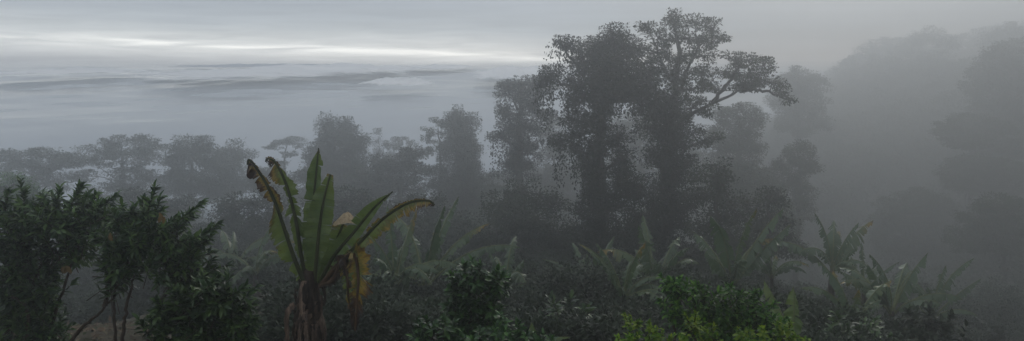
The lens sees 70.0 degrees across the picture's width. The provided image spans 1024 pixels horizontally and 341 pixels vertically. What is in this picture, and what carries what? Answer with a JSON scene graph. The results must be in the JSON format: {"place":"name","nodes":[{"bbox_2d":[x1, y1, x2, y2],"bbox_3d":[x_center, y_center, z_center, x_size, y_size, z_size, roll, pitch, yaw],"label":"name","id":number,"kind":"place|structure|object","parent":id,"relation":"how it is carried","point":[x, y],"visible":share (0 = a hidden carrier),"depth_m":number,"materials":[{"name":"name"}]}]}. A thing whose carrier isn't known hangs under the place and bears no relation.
{"place":"outdoors","nodes":[
{"label":"outdoors","id":0,"kind":"place"},
{"bbox_2d":[0,67,157,75],"bbox_3d":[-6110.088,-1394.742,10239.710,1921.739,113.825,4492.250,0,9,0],"label":"cloud","id":1,"kind":"structure","parent":0,"point":[52,71],"depth_m":9944.72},
{"bbox_2d":[135,70,180,75],"bbox_3d":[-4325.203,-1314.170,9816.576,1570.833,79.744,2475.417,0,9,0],"label":"cloud","id":2,"kind":"structure","parent":0,"point":[149,73],"depth_m":9228.06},
{"bbox_2d":[171,63,329,66],"bbox_3d":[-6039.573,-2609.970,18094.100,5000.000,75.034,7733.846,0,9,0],"label":"cloud","id":3,"kind":"structure","parent":0,"point":[241,65],"depth_m":17172.62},
{"bbox_2d":[144,62,412,79],"bbox_3d":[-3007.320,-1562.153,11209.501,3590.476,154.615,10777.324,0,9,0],"label":"cloud","id":4,"kind":"structure","parent":0,"point":[291,69],"depth_m":8732.92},
{"bbox_2d":[359,77,432,85],"bbox_3d":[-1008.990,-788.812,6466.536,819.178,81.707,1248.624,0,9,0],"label":"cloud","id":5,"kind":"structure","parent":0,"point":[400,81],"depth_m":6317.08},
{"bbox_2d":[0,64,839,228],"bbox_3d":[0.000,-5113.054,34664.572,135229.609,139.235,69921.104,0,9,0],"label":"cloud","id":6,"kind":"structure","parent":0,"point":[65,112],"depth_m":4512.95,"materials":[{"name":"grey"}]},
{"bbox_2d":[409,64,470,69],"bbox_3d":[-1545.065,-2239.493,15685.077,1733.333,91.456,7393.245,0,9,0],"label":"cloud","id":7,"kind":"structure","parent":0,"point":[436,66],"depth_m":14724.64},
{"bbox_2d":[0,0,1023,66],"label":"sky","id":8,"kind":"structure","parent":0,"point":[32,32],"materials":[{"name":"grey"}]},
{"bbox_2d":[11,47,1023,340],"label":"ground","id":9,"kind":"structure","parent":0,"point":[965,53],"depth_m":111.96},
{"bbox_2d":[0,171,62,257],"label":"canopy tree","id":10,"kind":"object","parent":9,"relation":"on","point":[13,180],"visible":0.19,"depth_m":40.57,"materials":[{"name":"grey plant"}]},
{"bbox_2d":[0,146,98,193],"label":"canopy tree","id":11,"kind":"object","parent":9,"relation":"on","point":[18,162],"visible":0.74,"depth_m":73.33,"materials":[{"name":"grey plant"}]},
{"bbox_2d":[0,176,129,340],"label":"tall shrub","id":12,"kind":"object","parent":9,"relation":"on","point":[29,308],"visible":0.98,"depth_m":8.72,"materials":[{"name":"green plant"}]},
{"bbox_2d":[64,133,180,202],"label":"canopy tree","id":13,"kind":"object","parent":9,"relation":"on","point":[113,154],"visible":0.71,"depth_m":76.83,"materials":[{"name":"grey plant"}]},
{"bbox_2d":[4,312,261,340],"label":"leaf litter","id":14,"kind":"object","parent":9,"relation":"on","point":[97,327],"visible":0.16,"depth_m":14.49,"materials":[{"name":"green plant"}]},
{"bbox_2d":[88,186,206,235],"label":"canopy tree","id":15,"kind":"object","parent":9,"relation":"on","point":[173,209],"visible":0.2,"depth_m":51.68,"materials":[{"name":"grey plant"}]},
{"bbox_2d":[69,179,235,340],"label":"tall shrub","id":16,"kind":"object","parent":9,"relation":"on","point":[140,233],"visible":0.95,"depth_m":8.35,"materials":[{"name":"green plant"}]},
{"bbox_2d":[152,133,236,226],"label":"canopy tree","id":17,"kind":"object","parent":9,"relation":"on","point":[194,152],"visible":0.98,"depth_m":76.93,"materials":[{"name":"grey plant"}]},
{"bbox_2d":[130,266,264,340],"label":"tall shrub","id":18,"kind":"object","parent":9,"relation":"on","point":[212,309],"visible":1,"depth_m":8.02,"materials":[{"name":"green plant"}]},
{"bbox_2d":[199,137,259,204],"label":"canopy tree","id":19,"kind":"object","parent":9,"relation":"on","point":[236,156],"visible":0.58,"depth_m":82.01,"materials":[{"name":"grey plant"}]},
{"bbox_2d":[212,228,280,300],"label":"banana plant","id":20,"kind":"object","parent":9,"relation":"on","point":[259,265],"visible":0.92,"depth_m":22.69,"materials":[{"name":"green plant"}]},
{"bbox_2d":[201,230,294,272],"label":"banana plant","id":21,"kind":"object","parent":9,"relation":"on","point":[233,246],"visible":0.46,"depth_m":26.00,"materials":[{"name":"green plant"}]},
{"bbox_2d":[206,184,303,240],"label":"canopy tree","id":22,"kind":"object","parent":9,"relation":"on","point":[232,215],"visible":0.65,"depth_m":43.81,"materials":[{"name":"grey plant"}]},
{"bbox_2d":[240,160,322,219],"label":"canopy tree","id":23,"kind":"object","parent":9,"relation":"on","point":[301,176],"visible":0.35,"depth_m":74.79,"materials":[{"name":"grey plant"}]},
{"bbox_2d":[261,136,308,201],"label":"umbrella tree","id":24,"kind":"object","parent":9,"relation":"on","point":[289,140],"visible":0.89,"depth_m":94.24,"materials":[{"name":"grey plant"}]},
{"bbox_2d":[298,110,373,209],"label":"vine draped tree","id":25,"kind":"object","parent":9,"relation":"on","point":[335,163],"visible":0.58,"depth_m":76.60,"materials":[{"name":"grey plant"}]},
{"bbox_2d":[246,148,434,340],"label":"banana plant","id":26,"kind":"object","parent":9,"relation":"on","point":[328,262],"visible":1,"depth_m":8.63,"materials":[{"name":"green plant"}]},
{"bbox_2d":[296,185,387,227],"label":"canopy tree","id":27,"kind":"object","parent":9,"relation":"on","point":[352,208],"visible":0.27,"depth_m":46.52,"materials":[{"name":"grey plant"}]},
{"bbox_2d":[333,164,403,204],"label":"canopy tree","id":28,"kind":"object","parent":9,"relation":"on","point":[358,174],"visible":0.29,"depth_m":72.03,"materials":[{"name":"grey plant"}]},
{"bbox_2d":[366,127,389,207],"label":"slender tree","id":29,"kind":"object","parent":9,"relation":"on","point":[379,150],"visible":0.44,"depth_m":98.35,"materials":[{"name":"grey plant"}]},
{"bbox_2d":[354,244,403,268],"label":"banana plant","id":30,"kind":"object","parent":9,"relation":"on","point":[374,263],"visible":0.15,"depth_m":23.54,"materials":[{"name":"green plant"}]},
{"bbox_2d":[344,145,444,204],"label":"canopy tree","id":31,"kind":"object","parent":9,"relation":"on","point":[378,180],"visible":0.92,"depth_m":68.83,"materials":[{"name":"grey plant"}]},
{"bbox_2d":[380,136,418,161],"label":"umbrella tree","id":32,"kind":"object","parent":9,"relation":"on","point":[393,147],"visible":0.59,"depth_m":97.56,"materials":[{"name":"grey plant"}]},
{"bbox_2d":[361,206,462,287],"bbox_3d":[-2.586,2.619,17.621,2.396,3.368,2.047,4,10,26],"label":"banana plant","id":33,"kind":"object","parent":9,"relation":"on","point":[419,269],"visible":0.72,"depth_m":17.63,"materials":[{"name":"green plant"}]},
{"bbox_2d":[362,191,481,229],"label":"canopy tree","id":34,"kind":"object","parent":9,"relation":"on","point":[428,210],"visible":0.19,"depth_m":43.04,"materials":[{"name":"grey plant"}]},
{"bbox_2d":[420,117,446,173],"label":"open tree","id":35,"kind":"object","parent":9,"relation":"on","point":[428,136],"visible":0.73,"depth_m":74.35,"materials":[{"name":"grey plant"}]},
{"bbox_2d":[368,196,519,295],"bbox_3d":[-1.792,2.563,19.022,4.021,3.746,3.720,0,9,0],"label":"banana plant","id":36,"kind":"object","parent":9,"relation":"on","point":[437,241],"visible":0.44,"depth_m":19.33,"materials":[{"name":"green plant"}]},
{"bbox_2d":[419,104,493,222],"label":"vine draped tree","id":37,"kind":"object","parent":9,"relation":"on","point":[463,148],"visible":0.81,"depth_m":70.11,"materials":[{"name":"grey plant"}]},
{"bbox_2d":[438,253,512,340],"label":"shrub","id":38,"kind":"object","parent":9,"relation":"on","point":[464,305],"visible":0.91,"depth_m":9.07,"materials":[{"name":"green plant"}]},
{"bbox_2d":[449,170,508,217],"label":"canopy tree","id":39,"kind":"object","parent":9,"relation":"on","point":[488,186],"visible":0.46,"depth_m":70.28,"materials":[{"name":"grey plant"}]},
{"bbox_2d":[405,310,557,340],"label":"weedy bush","id":40,"kind":"object","parent":9,"relation":"on","point":[497,332],"visible":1,"depth_m":8.36,"materials":[{"name":"green plant"}]},
{"bbox_2d":[490,236,528,291],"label":"banana plant","id":41,"kind":"object","parent":9,"relation":"on","point":[516,274],"visible":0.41,"depth_m":20.66,"materials":[{"name":"green plant"}]},
{"bbox_2d":[0,35,1023,340],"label":"undergrowth","id":42,"kind":"object","parent":9,"relation":"on","point":[988,301],"visible":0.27,"depth_m":28.91,"materials":[{"name":"green plant"}]},
{"bbox_2d":[484,74,559,205],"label":"vine draped tree","id":43,"kind":"object","parent":9,"relation":"on","point":[517,163],"visible":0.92,"depth_m":56.70,"materials":[{"name":"grey plant"}]},
{"bbox_2d":[472,178,579,260],"bbox_3d":[0.820,3.407,38.697,6.059,5.775,4.876,0,9,0],"label":"canopy tree","id":44,"kind":"object","parent":9,"relation":"on","point":[517,221],"visible":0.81,"depth_m":38.03,"materials":[{"name":"grey plant"}]},
{"bbox_2d":[483,159,607,230],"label":"canopy tree","id":45,"kind":"object","parent":9,"relation":"on","point":[571,192],"visible":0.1,"depth_m":100.66,"materials":[{"name":"grey plant"}]},
{"bbox_2d":[528,323,569,340],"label":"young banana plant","id":46,"kind":"object","parent":9,"relation":"on","point":[532,328],"visible":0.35,"depth_m":9.11,"materials":[{"name":"green plant"}]},
{"bbox_2d":[527,117,581,221],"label":"canopy tree","id":47,"kind":"object","parent":9,"relation":"on","point":[552,182],"visible":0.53,"depth_m":86.11,"materials":[{"name":"grey plant"}]},
{"bbox_2d":[538,289,607,327],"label":"shrub","id":48,"kind":"object","parent":9,"relation":"on","point":[559,306],"visible":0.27,"depth_m":13.95,"materials":[{"name":"green plant"}]},
{"bbox_2d":[542,237,621,273],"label":"banana plant","id":49,"kind":"object","parent":9,"relation":"on","point":[609,246],"visible":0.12,"depth_m":24.56,"materials":[{"name":"green plant"}]},
{"bbox_2d":[530,21,666,273],"bbox_3d":[4.216,-0.313,36.743,7.093,14.179,4.007,0,9,0],"label":"vine draped tree","id":50,"kind":"object","parent":9,"relation":"on","point":[606,56],"visible":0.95,"depth_m":36.25,"materials":[{"name":"grey plant"}]},
{"bbox_2d":[578,286,636,321],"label":"shrub","id":51,"kind":"object","parent":9,"relation":"on","point":[595,302],"visible":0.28,"depth_m":15.11,"materials":[{"name":"green plant"}]},
{"bbox_2d":[580,241,672,301],"bbox_3d":[3.087,2.972,17.446,2.040,2.830,2.277,-5,10,-31],"label":"banana plant","id":52,"kind":"object","parent":9,"relation":"on","point":[631,272],"visible":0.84,"depth_m":17.62,"materials":[{"name":"green plant"}]},
{"bbox_2d":[614,312,676,340],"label":"young bush","id":53,"kind":"object","parent":9,"relation":"on","point":[654,336],"visible":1,"depth_m":7.96,"materials":[{"name":"green plant"}]},
{"bbox_2d":[596,215,698,283],"bbox_3d":[4.458,3.139,22.769,3.573,3.245,3.383,0,9,0],"label":"banana plant","id":54,"kind":"object","parent":9,"relation":"on","point":[647,260],"visible":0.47,"depth_m":22.89,"materials":[{"name":"green plant"}]},
{"bbox_2d":[605,109,715,210],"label":"canopy tree","id":55,"kind":"object","parent":9,"relation":"on","point":[638,142],"visible":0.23,"depth_m":82.92,"materials":[{"name":"grey plant"}]},
{"bbox_2d":[678,310,722,340],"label":"young bush","id":56,"kind":"object","parent":9,"relation":"on","point":[694,323],"visible":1,"depth_m":7.95,"materials":[{"name":"green plant"}]},
{"bbox_2d":[631,7,798,238],"bbox_3d":[10.704,-0.419,39.941,9.423,16.737,3.551,0,9,0],"label":"open tree","id":57,"kind":"object","parent":9,"relation":"on","point":[675,80],"visible":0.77,"depth_m":38.95,"materials":[{"name":"grey plant"}]},
{"bbox_2d":[620,58,707,269],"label":"creeper column","id":58,"kind":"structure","parent":57,"relation":"attached to","point":[664,157],"depth_m":37.91,"materials":[{"name":"grey plant"}]},
{"bbox_2d":[678,156,760,271],"bbox_3d":[10.374,3.424,37.030,3.748,8.255,3.875,0,9,0],"label":"canopy tree","id":59,"kind":"object","parent":9,"relation":"on","point":[720,182],"visible":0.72,"depth_m":36.47,"materials":[{"name":"grey plant"}]},
{"bbox_2d":[655,272,796,340],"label":"leafy bush","id":60,"kind":"object","parent":9,"relation":"on","point":[755,315],"visible":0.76,"depth_m":9.10,"materials":[{"name":"green plant"}]},
{"bbox_2d":[691,101,773,238],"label":"canopy tree","id":61,"kind":"object","parent":9,"relation":"on","point":[749,117],"visible":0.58,"depth_m":67.58,"materials":[{"name":"grey plant"}]},
{"bbox_2d":[693,209,790,285],"bbox_3d":[6.406,2.896,21.823,2.512,3.976,3.475,8,12,41],"label":"banana plant","id":62,"kind":"object","parent":9,"relation":"on","point":[745,262],"visible":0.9,"depth_m":21.64,"materials":[{"name":"green plant"}]},
{"bbox_2d":[733,325,757,340],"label":"young bush","id":63,"kind":"object","parent":9,"relation":"on","point":[748,333],"visible":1,"depth_m":7.98,"materials":[{"name":"green plant"}]},
{"bbox_2d":[706,162,791,226],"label":"canopy tree","id":64,"kind":"object","parent":9,"relation":"on","point":[743,185],"visible":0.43,"depth_m":60.02,"materials":[{"name":"grey plant"}]},
{"bbox_2d":[728,185,810,280],"bbox_3d":[12.957,4.453,37.712,4.461,7.700,3.167,0,9,0],"label":"canopy tree","id":65,"kind":"object","parent":9,"relation":"on","point":[773,198],"visible":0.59,"depth_m":36.81,"materials":[{"name":"grey plant"}]},
{"bbox_2d":[752,238,809,292],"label":"banana plant","id":66,"kind":"object","parent":9,"relation":"on","point":[773,272],"visible":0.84,"depth_m":23.75,"materials":[{"name":"green plant"}]},
{"bbox_2d":[763,281,803,340],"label":"young banana plant","id":67,"kind":"object","parent":9,"relation":"on","point":[792,312],"visible":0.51,"depth_m":12.14,"materials":[{"name":"green plant"}]},
{"bbox_2d":[756,319,811,340],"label":"young bush","id":68,"kind":"object","parent":9,"relation":"on","point":[779,329],"visible":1,"depth_m":7.88,"materials":[{"name":"green plant"}]},
{"bbox_2d":[758,139,826,286],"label":"drooping tree","id":69,"kind":"object","parent":9,"relation":"on","point":[801,201],"visible":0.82,"depth_m":66.61,"materials":[{"name":"grey plant"}]},
{"bbox_2d":[762,65,835,238],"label":"canopy tree","id":70,"kind":"object","parent":9,"relation":"on","point":[803,84],"visible":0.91,"depth_m":101.95,"materials":[{"name":"grey plant"}]},
{"bbox_2d":[766,214,872,307],"bbox_3d":[10.913,3.998,26.435,3.607,5.102,3.123,4,10,25],"label":"banana plant","id":71,"kind":"object","parent":9,"relation":"on","point":[834,253],"visible":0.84,"depth_m":25.88,"materials":[{"name":"green plant"}]},
{"bbox_2d":[800,262,891,317],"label":"banana plant","id":72,"kind":"object","parent":9,"relation":"on","point":[834,283],"visible":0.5,"depth_m":17.95,"materials":[{"name":"green plant"}]},
{"bbox_2d":[695,21,1023,224],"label":"forest","id":73,"kind":"object","parent":9,"relation":"on","point":[855,152],"visible":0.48,"depth_m":124.63,"materials":[{"name":"green plant"}]},
{"bbox_2d":[818,310,901,340],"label":"shrub","id":74,"kind":"object","parent":9,"relation":"on","point":[838,326],"visible":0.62,"depth_m":14.59,"materials":[{"name":"green plant"}]},
{"bbox_2d":[840,243,898,307],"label":"banana plant","id":75,"kind":"object","parent":9,"relation":"on","point":[862,271],"visible":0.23,"depth_m":26.03,"materials":[{"name":"green plant"}]},
{"bbox_2d":[834,253,962,320],"bbox_3d":[10.696,4.141,21.355,3.686,3.822,3.188,0,9,0],"label":"banana plant","id":76,"kind":"object","parent":9,"relation":"on","point":[903,286],"visible":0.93,"depth_m":20.73,"materials":[{"name":"green plant"}]},
{"bbox_2d":[862,186,963,269],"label":"canopy tree","id":77,"kind":"object","parent":9,"relation":"on","point":[903,218],"visible":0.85,"depth_m":83.25,"materials":[{"name":"grey plant"}]},
{"bbox_2d":[861,258,980,321],"bbox_3d":[14.340,5.208,25.383,2.917,4.678,2.961,-2,9,-13],"label":"banana plant","id":78,"kind":"object","parent":9,"relation":"on","point":[941,287],"visible":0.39,"depth_m":24.82,"materials":[{"name":"green plant"}]},
{"bbox_2d":[880,300,972,340],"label":"shrub","id":79,"kind":"object","parent":9,"relation":"on","point":[915,320],"visible":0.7,"depth_m":16.68,"materials":[{"name":"green plant"}]},
{"bbox_2d":[928,112,1023,211],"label":"umbrella tree","id":80,"kind":"object","parent":9,"relation":"on","point":[958,131],"visible":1,"depth_m":87.20,"materials":[{"name":"grey plant"}]},
{"bbox_2d":[931,152,1023,199],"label":"canopy tree","id":81,"kind":"object","parent":9,"relation":"on","point":[964,176],"visible":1,"depth_m":83.57,"materials":[{"name":"grey plant"}]},
{"bbox_2d":[940,191,1023,288],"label":"canopy tree","id":82,"kind":"object","parent":9,"relation":"on","point":[988,229],"visible":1,"depth_m":59.94,"materials":[{"name":"grey plant"}]},
{"bbox_2d":[955,37,1023,165],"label":"canopy tree","id":83,"kind":"object","parent":9,"relation":"on","point":[1004,70],"visible":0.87,"depth_m":95.55,"materials":[{"name":"grey plant"}]},
{"bbox_2d":[472,65,565,79],"bbox_3d":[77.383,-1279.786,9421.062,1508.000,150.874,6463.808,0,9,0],"label":"cloud","id":84,"kind":"structure","parent":0,"point":[503,72],"depth_m":7987.95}
]}

